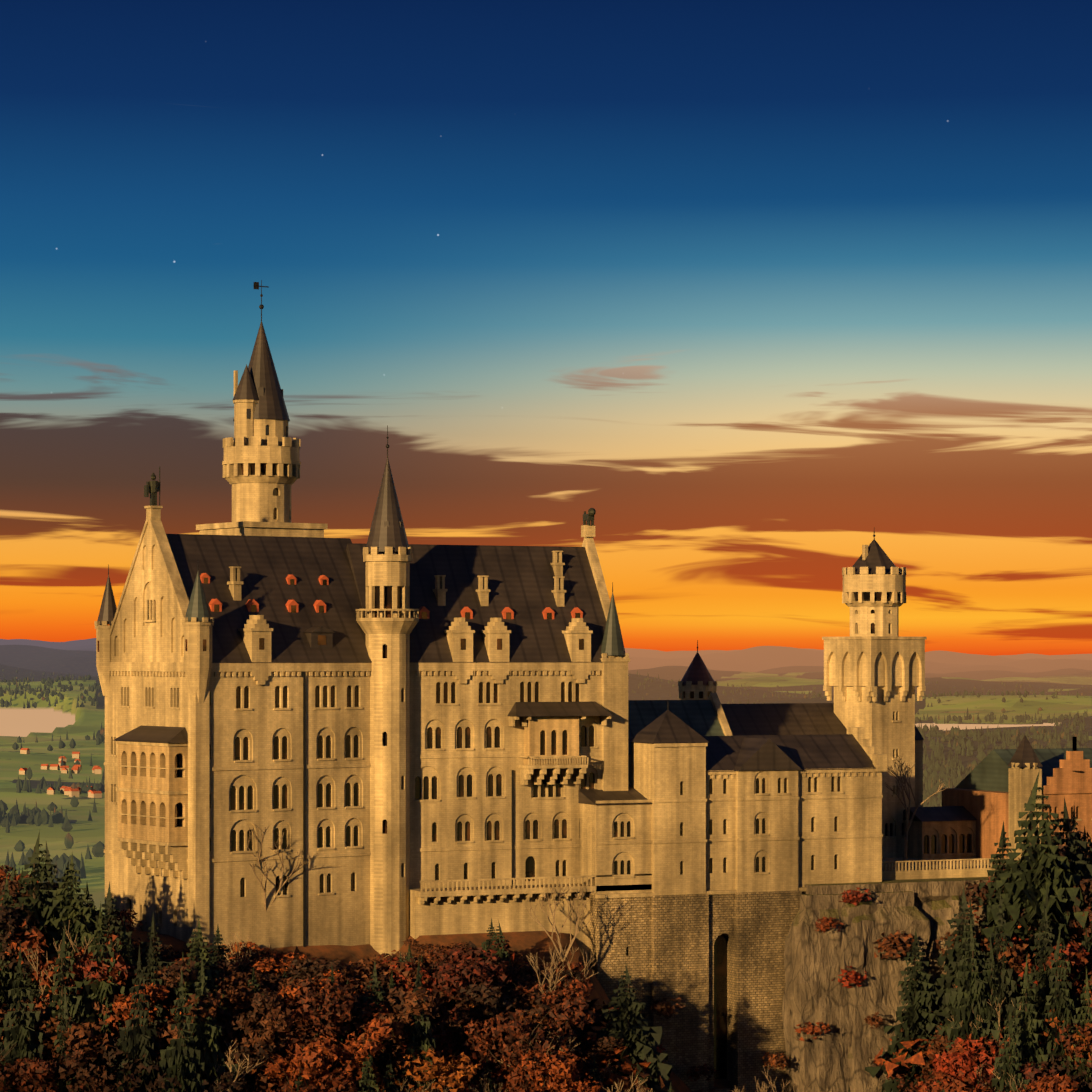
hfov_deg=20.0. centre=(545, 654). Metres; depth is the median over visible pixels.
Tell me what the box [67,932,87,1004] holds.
spruce tree
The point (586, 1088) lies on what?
autumn tree
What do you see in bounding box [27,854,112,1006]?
spruce tree
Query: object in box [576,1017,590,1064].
spruce tree
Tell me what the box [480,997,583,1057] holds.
autumn tree
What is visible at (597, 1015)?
autumn bush
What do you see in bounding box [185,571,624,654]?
turret copper roofs
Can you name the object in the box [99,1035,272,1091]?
autumn tree
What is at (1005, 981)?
spruce tree
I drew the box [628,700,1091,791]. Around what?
copper roofs
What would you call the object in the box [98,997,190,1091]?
autumn tree
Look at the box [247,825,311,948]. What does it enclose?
bare tree
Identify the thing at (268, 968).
autumn tree
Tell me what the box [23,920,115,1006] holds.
bare tree
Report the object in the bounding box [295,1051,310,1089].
spruce tree
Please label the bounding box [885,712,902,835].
square tower glass
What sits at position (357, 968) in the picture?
autumn tree
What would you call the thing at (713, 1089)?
autumn bush
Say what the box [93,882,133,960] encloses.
spruce tree
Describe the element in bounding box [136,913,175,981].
spruce tree
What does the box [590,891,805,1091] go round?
bower substructure
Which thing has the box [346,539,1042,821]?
roofs
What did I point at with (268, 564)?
block roofs
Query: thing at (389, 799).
stair tower shaft
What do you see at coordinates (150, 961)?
spruce tree
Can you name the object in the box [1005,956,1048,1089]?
spruce tree
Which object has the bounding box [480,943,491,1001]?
spruce tree
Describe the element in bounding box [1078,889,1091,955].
spruce tree
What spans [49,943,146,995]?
autumn tree
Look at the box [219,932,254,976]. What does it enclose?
bare tree
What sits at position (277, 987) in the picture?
autumn tree
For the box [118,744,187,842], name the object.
loggia walls
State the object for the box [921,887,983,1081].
spruce tree
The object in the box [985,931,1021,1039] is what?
spruce tree
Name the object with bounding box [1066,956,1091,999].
autumn tree
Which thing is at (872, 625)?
octagonal tower glass
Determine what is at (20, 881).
spruce tree
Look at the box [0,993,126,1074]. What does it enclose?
autumn tree
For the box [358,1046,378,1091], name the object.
spruce tree
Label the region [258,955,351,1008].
autumn tree
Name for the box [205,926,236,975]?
spruce tree
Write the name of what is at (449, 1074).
autumn tree
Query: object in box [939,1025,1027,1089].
autumn tree
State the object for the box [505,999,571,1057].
autumn tree
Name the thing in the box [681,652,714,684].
turret roof
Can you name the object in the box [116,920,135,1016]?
spruce tree
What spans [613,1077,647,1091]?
bare tree
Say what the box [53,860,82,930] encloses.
spruce tree
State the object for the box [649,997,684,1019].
cliff bush
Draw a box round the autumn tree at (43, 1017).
[2,1008,50,1035]
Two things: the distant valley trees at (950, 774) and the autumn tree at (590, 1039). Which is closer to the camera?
the autumn tree at (590, 1039)
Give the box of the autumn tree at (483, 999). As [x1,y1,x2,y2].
[457,969,585,1067]
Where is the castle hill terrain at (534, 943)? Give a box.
[122,930,787,1091]
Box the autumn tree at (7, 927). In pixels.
[0,901,93,1009]
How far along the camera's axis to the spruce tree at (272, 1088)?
296.10 m
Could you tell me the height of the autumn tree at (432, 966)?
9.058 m
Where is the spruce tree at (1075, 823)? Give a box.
[1066,805,1087,873]
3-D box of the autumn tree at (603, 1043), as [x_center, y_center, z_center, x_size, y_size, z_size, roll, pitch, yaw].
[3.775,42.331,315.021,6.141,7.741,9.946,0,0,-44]
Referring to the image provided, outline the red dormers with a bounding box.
[200,573,582,618]
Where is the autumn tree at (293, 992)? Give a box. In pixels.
[277,969,342,1009]
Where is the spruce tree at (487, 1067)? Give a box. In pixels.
[474,1059,496,1091]
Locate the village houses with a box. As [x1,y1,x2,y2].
[19,750,101,797]
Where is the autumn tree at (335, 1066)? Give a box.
[300,1030,376,1091]
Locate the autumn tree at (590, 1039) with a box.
[561,1030,600,1063]
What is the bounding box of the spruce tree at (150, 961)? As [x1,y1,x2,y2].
[141,936,166,1071]
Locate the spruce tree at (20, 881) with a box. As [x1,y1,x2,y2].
[14,868,32,906]
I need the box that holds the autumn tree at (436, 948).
[413,940,466,965]
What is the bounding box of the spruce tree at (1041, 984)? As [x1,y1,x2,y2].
[1016,909,1071,1054]
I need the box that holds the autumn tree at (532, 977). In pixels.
[480,950,559,988]
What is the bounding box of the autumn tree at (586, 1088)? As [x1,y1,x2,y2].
[526,1075,602,1091]
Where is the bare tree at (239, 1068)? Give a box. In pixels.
[209,1040,268,1091]
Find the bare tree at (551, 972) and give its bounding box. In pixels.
[526,933,598,994]
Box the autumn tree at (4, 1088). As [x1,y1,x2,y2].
[0,1041,98,1091]
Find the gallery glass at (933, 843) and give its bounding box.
[924,834,970,853]
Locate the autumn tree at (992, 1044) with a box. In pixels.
[982,1038,1004,1056]
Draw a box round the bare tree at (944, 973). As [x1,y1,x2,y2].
[927,948,976,979]
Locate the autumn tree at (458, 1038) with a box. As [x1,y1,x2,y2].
[403,1021,464,1055]
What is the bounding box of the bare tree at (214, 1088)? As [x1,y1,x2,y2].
[195,1061,259,1091]
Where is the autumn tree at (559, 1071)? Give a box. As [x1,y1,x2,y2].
[487,1045,586,1091]
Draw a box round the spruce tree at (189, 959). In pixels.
[187,934,203,962]
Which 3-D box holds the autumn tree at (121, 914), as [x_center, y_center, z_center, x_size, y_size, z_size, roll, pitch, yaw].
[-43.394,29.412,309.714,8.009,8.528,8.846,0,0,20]
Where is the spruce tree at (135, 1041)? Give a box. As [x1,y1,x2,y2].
[109,944,162,1091]
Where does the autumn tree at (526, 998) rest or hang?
on the castle hill terrain at (534, 943)
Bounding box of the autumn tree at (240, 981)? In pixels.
[212,969,304,1019]
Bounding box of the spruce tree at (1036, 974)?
[1020,902,1055,1045]
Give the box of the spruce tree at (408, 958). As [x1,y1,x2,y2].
[404,949,413,988]
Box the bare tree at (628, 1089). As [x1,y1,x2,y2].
[604,1072,651,1091]
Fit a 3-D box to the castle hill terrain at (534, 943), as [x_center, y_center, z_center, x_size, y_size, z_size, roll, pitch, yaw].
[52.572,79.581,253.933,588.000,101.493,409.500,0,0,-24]
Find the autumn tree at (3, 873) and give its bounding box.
[0,863,43,900]
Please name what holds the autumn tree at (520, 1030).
on the castle hill terrain at (534, 943)
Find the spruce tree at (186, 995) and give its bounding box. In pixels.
[164,955,193,1075]
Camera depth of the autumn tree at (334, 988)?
299.11 m
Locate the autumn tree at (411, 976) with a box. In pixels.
[351,957,451,1023]
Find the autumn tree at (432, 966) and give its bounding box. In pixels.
[429,962,523,1005]
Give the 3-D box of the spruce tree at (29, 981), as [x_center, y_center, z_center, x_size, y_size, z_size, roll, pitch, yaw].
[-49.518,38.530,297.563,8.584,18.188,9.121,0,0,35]
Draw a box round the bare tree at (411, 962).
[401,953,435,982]
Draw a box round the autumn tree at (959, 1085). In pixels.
[918,1070,995,1091]
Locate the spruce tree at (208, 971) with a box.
[175,919,230,1048]
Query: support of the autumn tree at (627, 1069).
on the castle hill terrain at (534, 943)
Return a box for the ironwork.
[108,280,874,946]
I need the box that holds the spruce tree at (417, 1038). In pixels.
[395,957,446,1091]
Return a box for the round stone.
[96,402,905,702]
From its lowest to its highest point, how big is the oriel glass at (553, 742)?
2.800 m
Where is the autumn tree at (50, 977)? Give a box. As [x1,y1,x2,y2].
[29,963,82,994]
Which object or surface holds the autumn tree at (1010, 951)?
on the castle hill terrain at (534, 943)
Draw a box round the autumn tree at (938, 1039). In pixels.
[900,1018,952,1076]
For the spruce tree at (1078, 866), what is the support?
on the castle hill terrain at (534, 943)
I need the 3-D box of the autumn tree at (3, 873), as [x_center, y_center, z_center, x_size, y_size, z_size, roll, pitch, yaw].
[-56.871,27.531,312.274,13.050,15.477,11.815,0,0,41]
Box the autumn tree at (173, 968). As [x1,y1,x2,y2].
[132,944,197,1048]
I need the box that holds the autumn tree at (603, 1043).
[567,1037,623,1080]
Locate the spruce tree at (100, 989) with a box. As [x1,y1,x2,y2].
[75,903,125,1091]
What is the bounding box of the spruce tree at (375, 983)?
[358,962,402,1090]
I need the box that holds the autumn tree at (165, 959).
[130,956,174,965]
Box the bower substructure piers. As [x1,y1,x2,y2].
[651,891,801,1091]
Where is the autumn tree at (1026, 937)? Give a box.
[1014,920,1037,950]
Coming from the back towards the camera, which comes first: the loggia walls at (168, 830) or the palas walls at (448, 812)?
the palas walls at (448, 812)
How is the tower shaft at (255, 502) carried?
on the stone trim
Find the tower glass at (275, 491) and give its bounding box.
[273,488,277,518]
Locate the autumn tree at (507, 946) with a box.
[451,938,510,964]
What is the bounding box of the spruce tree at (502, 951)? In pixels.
[487,920,516,1008]
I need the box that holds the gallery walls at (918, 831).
[903,820,975,858]
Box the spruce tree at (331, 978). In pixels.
[316,966,351,1088]
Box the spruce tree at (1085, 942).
[1074,930,1091,1013]
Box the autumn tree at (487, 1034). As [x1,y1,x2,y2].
[432,1016,504,1086]
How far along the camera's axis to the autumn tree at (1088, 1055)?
331.70 m
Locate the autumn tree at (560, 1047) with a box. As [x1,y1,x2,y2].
[498,1014,578,1090]
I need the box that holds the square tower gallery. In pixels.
[824,639,924,685]
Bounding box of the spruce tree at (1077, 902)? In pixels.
[1018,828,1089,1023]
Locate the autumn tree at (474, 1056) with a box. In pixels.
[389,1029,479,1091]
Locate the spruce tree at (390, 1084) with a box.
[382,1054,395,1091]
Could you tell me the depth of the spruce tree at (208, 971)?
298.85 m
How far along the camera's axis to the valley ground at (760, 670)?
10041.32 m
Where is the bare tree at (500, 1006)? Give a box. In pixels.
[491,990,509,1023]
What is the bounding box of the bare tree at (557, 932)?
[525,879,593,971]
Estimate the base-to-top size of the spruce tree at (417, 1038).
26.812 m
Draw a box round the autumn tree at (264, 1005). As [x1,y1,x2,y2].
[189,989,280,1081]
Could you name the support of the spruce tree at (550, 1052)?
on the castle hill terrain at (534, 943)
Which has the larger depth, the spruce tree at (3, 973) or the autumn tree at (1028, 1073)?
the autumn tree at (1028, 1073)
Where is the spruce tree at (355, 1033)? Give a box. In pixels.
[331,980,361,1089]
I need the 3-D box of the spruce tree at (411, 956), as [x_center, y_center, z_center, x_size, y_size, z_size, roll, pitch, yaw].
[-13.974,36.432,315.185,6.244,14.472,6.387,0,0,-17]
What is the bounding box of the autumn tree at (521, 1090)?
[486,1081,538,1091]
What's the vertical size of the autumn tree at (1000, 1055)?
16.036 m
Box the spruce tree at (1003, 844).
[973,821,1027,951]
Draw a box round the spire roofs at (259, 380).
[97,321,408,624]
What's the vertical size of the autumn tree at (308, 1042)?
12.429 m
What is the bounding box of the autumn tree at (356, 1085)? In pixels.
[296,1058,365,1091]
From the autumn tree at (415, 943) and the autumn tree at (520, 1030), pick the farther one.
the autumn tree at (415, 943)
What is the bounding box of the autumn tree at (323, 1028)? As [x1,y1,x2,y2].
[254,987,356,1086]
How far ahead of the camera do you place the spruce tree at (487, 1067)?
304.55 m
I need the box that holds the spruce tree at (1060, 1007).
[1034,926,1080,1088]
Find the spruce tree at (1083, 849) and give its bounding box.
[1073,826,1091,873]
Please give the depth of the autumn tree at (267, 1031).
293.38 m
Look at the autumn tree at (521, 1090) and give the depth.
303.42 m
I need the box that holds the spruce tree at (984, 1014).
[976,936,1005,1062]
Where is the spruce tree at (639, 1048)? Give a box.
[596,965,671,1091]
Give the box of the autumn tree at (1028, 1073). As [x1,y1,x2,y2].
[965,1054,1056,1091]
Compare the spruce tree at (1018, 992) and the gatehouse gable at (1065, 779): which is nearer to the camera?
the spruce tree at (1018, 992)
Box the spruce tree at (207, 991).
[188,957,219,1041]
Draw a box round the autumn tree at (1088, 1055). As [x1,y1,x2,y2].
[1064,1049,1090,1070]
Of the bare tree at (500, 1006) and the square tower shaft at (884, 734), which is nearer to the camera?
the bare tree at (500, 1006)
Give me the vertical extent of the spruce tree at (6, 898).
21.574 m
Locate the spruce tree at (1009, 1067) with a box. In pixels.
[992,1002,1030,1091]
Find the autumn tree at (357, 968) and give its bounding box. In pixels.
[319,958,416,995]
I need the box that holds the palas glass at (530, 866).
[415,682,593,880]
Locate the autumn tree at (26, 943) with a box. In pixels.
[4,919,151,1030]
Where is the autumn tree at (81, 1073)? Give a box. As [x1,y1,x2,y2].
[54,1053,153,1091]
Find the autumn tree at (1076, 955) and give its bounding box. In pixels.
[1015,941,1091,1012]
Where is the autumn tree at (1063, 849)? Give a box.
[1021,831,1091,885]
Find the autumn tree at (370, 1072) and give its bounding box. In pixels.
[330,1040,398,1088]
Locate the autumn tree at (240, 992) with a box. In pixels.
[208,973,264,1047]
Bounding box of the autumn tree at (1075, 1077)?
[1040,1053,1091,1091]
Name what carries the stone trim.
on the castle hill terrain at (534, 943)
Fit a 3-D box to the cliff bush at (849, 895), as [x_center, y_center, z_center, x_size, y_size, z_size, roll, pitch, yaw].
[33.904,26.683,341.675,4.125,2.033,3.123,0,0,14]
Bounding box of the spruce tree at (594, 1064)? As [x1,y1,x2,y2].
[587,1055,603,1088]
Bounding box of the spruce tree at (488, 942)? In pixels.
[480,919,497,958]
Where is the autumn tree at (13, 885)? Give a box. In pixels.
[0,880,36,912]
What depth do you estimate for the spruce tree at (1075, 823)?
353.87 m
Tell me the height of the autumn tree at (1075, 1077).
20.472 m
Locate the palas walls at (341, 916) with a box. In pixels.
[105,671,369,950]
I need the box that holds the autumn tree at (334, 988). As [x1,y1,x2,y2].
[256,970,359,1055]
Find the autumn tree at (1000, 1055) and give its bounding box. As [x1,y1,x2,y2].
[994,1036,1053,1061]
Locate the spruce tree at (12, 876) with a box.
[8,864,18,891]
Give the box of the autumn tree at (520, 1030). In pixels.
[453,990,594,1091]
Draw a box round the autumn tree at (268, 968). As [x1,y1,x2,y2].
[228,942,306,977]
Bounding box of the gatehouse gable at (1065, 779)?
[1042,737,1091,793]
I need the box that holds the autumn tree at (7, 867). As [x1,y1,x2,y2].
[0,865,16,882]
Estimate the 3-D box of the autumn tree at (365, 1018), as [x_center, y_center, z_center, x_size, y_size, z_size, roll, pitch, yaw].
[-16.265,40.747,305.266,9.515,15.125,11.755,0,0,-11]
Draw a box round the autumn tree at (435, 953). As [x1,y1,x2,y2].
[369,946,450,966]
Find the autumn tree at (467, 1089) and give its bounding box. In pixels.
[397,1076,469,1091]
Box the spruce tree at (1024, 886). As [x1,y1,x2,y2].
[944,772,1091,1054]
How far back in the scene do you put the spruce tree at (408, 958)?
313.34 m
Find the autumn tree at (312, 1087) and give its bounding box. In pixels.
[253,1053,358,1091]
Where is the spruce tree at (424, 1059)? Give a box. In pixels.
[417,1023,434,1091]
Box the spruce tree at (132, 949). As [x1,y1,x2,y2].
[123,937,136,971]
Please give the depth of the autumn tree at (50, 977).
299.04 m
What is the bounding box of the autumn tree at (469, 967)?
[420,946,515,1030]
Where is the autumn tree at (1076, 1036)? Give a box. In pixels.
[1033,1009,1091,1059]
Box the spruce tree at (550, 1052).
[541,1027,577,1080]
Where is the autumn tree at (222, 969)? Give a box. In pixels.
[210,950,273,983]
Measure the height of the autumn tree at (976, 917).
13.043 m
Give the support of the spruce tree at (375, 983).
on the castle hill terrain at (534, 943)
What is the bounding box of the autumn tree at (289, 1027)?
[258,1012,312,1042]
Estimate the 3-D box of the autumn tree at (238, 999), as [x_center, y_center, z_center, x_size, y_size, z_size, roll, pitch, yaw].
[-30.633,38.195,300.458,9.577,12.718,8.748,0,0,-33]
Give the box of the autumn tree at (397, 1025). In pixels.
[298,973,440,1087]
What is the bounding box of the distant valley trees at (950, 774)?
[0,669,1088,887]
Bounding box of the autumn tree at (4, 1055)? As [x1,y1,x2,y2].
[0,1044,15,1075]
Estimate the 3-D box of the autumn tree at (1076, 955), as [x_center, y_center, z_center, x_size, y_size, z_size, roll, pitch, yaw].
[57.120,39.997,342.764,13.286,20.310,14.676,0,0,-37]
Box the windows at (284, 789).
[130,685,358,921]
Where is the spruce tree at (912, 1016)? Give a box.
[865,930,944,1091]
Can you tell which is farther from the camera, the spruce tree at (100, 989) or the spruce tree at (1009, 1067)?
the spruce tree at (1009, 1067)
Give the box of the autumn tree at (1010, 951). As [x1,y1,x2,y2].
[934,927,1034,996]
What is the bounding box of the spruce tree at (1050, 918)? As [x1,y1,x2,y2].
[1033,887,1056,970]
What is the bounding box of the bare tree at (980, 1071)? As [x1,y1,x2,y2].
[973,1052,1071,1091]
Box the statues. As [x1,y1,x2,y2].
[144,467,595,524]
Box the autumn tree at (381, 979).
[354,968,437,1003]
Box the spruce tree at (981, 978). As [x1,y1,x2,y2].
[933,959,1004,1082]
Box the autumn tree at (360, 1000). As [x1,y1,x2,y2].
[347,994,429,1052]
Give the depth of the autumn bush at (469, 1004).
312.04 m
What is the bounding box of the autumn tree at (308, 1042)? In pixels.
[275,1025,340,1086]
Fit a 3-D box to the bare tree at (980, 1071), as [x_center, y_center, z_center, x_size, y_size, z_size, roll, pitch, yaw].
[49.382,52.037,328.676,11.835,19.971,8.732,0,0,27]
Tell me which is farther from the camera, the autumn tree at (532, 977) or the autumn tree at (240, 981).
the autumn tree at (532, 977)
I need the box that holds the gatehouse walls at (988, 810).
[942,788,1091,857]
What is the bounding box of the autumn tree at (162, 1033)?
[90,991,223,1082]
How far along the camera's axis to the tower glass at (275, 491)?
340.53 m
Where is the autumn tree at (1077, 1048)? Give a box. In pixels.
[1023,1023,1091,1081]
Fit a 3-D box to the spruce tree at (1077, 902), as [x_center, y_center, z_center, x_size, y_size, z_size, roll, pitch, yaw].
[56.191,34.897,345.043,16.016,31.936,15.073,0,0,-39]
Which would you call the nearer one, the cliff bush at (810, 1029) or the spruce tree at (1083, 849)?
the cliff bush at (810, 1029)
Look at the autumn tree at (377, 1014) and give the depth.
301.66 m
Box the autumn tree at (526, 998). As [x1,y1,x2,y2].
[493,981,569,1022]
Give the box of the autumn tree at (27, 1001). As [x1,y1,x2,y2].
[17,998,37,1009]
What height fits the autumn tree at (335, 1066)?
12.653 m
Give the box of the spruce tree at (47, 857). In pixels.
[36,842,68,914]
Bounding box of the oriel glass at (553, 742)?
[540,730,566,754]
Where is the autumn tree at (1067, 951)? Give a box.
[980,933,1088,1021]
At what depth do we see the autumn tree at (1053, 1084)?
323.70 m
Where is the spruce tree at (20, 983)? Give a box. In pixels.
[5,903,34,999]
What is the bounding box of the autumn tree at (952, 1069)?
[917,1033,1004,1091]
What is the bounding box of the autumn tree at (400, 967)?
[363,958,477,1023]
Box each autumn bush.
[115,913,142,931]
[128,941,174,964]
[136,950,215,963]
[180,940,250,960]
[197,941,237,965]
[217,1042,299,1091]
[226,946,314,982]
[245,1077,276,1091]
[423,941,515,965]
[426,974,522,1018]
[429,982,477,1027]
[491,954,533,985]
[519,976,595,1010]
[570,998,618,1041]
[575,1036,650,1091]
[578,1059,664,1091]
[693,1086,733,1091]
[874,1038,944,1078]
[917,1063,934,1079]
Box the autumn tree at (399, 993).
[379,973,507,1085]
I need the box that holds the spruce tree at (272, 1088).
[260,1035,293,1091]
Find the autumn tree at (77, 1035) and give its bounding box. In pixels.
[0,1001,119,1081]
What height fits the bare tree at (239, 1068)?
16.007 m
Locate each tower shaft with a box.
[232,483,290,522]
[366,634,409,956]
[834,686,914,857]
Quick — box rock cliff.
[804,877,993,1091]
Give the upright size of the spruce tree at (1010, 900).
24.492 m
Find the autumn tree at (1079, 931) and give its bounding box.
[1072,899,1086,938]
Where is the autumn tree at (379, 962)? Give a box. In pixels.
[352,950,447,988]
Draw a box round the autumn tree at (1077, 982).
[1070,979,1091,1006]
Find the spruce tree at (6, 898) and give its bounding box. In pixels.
[0,875,27,1002]
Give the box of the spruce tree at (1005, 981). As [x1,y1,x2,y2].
[980,892,1019,1043]
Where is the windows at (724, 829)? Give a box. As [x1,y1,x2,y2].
[614,777,839,874]
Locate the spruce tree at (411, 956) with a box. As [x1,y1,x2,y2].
[403,945,415,975]
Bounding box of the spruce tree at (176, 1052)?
[157,966,205,1091]
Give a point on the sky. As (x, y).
(760, 290)
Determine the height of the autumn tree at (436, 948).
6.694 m
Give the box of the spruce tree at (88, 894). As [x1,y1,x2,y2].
[80,884,100,943]
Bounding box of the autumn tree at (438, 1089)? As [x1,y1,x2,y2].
[382,1060,450,1091]
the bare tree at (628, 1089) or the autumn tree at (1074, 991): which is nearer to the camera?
the bare tree at (628, 1089)
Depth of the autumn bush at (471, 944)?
324.49 m
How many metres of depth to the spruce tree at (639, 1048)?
315.09 m
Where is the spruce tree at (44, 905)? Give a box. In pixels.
[0,831,75,1019]
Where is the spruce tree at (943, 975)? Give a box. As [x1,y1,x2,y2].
[937,940,955,1011]
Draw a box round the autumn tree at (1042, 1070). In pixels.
[981,1060,1049,1089]
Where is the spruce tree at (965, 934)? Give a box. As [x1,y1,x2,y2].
[938,900,985,1041]
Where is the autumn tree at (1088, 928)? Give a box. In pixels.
[1067,905,1091,947]
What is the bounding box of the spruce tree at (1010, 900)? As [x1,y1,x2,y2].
[993,862,1032,1001]
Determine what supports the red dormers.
attached to the block roofs at (268, 564)
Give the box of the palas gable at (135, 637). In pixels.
[111,522,183,661]
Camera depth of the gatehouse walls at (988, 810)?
368.87 m
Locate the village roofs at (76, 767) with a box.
[19,748,101,793]
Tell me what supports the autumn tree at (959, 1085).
on the castle hill terrain at (534, 943)
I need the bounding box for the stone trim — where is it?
[94,370,1041,963]
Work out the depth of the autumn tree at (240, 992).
297.53 m
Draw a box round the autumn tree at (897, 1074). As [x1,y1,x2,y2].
[885,1067,938,1091]
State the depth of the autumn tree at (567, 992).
313.91 m
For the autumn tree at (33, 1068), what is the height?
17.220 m
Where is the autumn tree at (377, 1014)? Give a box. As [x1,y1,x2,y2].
[289,977,402,1069]
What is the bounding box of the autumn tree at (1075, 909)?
[960,879,1091,946]
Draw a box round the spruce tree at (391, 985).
[385,974,400,1076]
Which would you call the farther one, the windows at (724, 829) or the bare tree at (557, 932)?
the windows at (724, 829)
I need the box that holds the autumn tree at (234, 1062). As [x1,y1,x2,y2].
[220,1042,262,1091]
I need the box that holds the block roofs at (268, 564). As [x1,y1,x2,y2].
[113,534,371,742]
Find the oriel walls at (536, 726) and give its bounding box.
[524,716,578,764]
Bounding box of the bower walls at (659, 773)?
[631,742,881,803]
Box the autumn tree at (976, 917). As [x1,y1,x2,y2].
[963,900,986,923]
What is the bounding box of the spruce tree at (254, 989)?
[239,966,276,1084]
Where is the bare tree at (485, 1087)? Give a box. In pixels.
[464,1070,507,1091]
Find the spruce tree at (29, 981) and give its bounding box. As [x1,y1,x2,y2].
[9,964,40,1008]
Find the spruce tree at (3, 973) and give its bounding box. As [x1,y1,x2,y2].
[0,907,14,1025]
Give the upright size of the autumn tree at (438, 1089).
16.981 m
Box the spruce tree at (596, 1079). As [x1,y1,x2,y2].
[592,1072,601,1089]
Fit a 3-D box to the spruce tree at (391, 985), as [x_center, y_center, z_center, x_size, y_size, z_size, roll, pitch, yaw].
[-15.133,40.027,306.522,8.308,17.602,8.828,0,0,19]
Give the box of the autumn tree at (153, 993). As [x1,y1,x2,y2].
[110,983,177,1072]
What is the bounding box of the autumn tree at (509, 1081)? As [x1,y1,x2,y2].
[479,1047,546,1091]
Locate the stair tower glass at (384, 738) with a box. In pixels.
[383,644,386,833]
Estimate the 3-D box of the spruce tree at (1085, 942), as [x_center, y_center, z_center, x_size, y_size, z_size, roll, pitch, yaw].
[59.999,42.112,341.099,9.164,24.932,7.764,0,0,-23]
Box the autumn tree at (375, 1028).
[255,1018,391,1091]
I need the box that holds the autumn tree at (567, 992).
[510,961,592,1038]
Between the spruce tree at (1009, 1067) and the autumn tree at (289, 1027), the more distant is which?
the spruce tree at (1009, 1067)
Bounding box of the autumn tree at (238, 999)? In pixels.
[214,986,280,1060]
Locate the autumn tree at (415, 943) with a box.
[402,939,468,955]
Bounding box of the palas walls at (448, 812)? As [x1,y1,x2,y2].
[410,671,601,888]
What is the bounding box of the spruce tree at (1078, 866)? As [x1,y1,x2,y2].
[1045,797,1091,956]
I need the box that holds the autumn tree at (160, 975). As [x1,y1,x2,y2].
[81,964,199,1034]
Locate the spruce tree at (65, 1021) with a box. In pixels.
[47,991,90,1091]
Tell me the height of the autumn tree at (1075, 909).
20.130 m
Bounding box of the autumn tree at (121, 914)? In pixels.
[88,909,141,950]
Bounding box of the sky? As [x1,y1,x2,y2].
[0,0,1091,655]
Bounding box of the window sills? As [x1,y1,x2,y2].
[109,620,1091,925]
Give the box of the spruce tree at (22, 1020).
[0,941,47,1091]
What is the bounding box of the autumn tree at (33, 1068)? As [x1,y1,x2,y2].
[10,1058,116,1091]
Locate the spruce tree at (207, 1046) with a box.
[178,962,237,1091]
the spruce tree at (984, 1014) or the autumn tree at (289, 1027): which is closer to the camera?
the autumn tree at (289, 1027)
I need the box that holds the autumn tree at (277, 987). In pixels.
[221,984,293,1044]
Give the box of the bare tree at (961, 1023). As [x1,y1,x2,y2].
[948,997,1020,1036]
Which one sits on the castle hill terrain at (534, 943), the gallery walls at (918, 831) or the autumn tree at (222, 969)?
the autumn tree at (222, 969)
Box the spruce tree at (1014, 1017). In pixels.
[1001,998,1021,1073]
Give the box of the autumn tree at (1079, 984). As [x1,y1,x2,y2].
[1017,940,1091,1012]
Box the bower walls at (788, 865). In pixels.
[579,799,881,896]
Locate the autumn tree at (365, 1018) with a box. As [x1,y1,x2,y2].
[340,991,425,1056]
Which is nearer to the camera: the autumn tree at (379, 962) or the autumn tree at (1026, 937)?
the autumn tree at (379, 962)
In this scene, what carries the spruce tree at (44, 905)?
on the castle hill terrain at (534, 943)
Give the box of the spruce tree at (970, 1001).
[937,917,1001,1091]
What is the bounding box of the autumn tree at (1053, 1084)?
[976,1074,1078,1091]
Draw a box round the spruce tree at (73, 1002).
[36,924,84,1067]
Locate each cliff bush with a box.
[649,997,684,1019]
[654,1045,665,1054]
[762,1052,788,1069]
[793,1021,829,1040]
[815,917,843,933]
[831,966,867,987]
[839,887,870,905]
[864,1011,884,1028]
[869,1056,892,1073]
[873,930,914,958]
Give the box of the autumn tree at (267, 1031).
[211,1006,294,1091]
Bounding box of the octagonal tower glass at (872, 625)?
[857,610,889,633]
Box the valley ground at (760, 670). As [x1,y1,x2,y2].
[0,638,1091,914]
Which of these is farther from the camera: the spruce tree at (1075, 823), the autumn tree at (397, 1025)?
the spruce tree at (1075, 823)
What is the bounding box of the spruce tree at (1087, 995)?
[1062,969,1091,1091]
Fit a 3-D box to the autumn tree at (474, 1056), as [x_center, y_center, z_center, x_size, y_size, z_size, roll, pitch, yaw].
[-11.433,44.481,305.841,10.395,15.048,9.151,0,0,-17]
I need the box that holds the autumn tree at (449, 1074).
[343,1048,476,1091]
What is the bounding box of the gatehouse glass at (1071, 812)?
[1049,807,1077,835]
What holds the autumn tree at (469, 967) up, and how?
on the castle hill terrain at (534, 943)
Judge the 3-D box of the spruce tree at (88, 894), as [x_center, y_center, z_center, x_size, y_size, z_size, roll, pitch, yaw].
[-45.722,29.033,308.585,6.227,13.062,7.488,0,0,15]

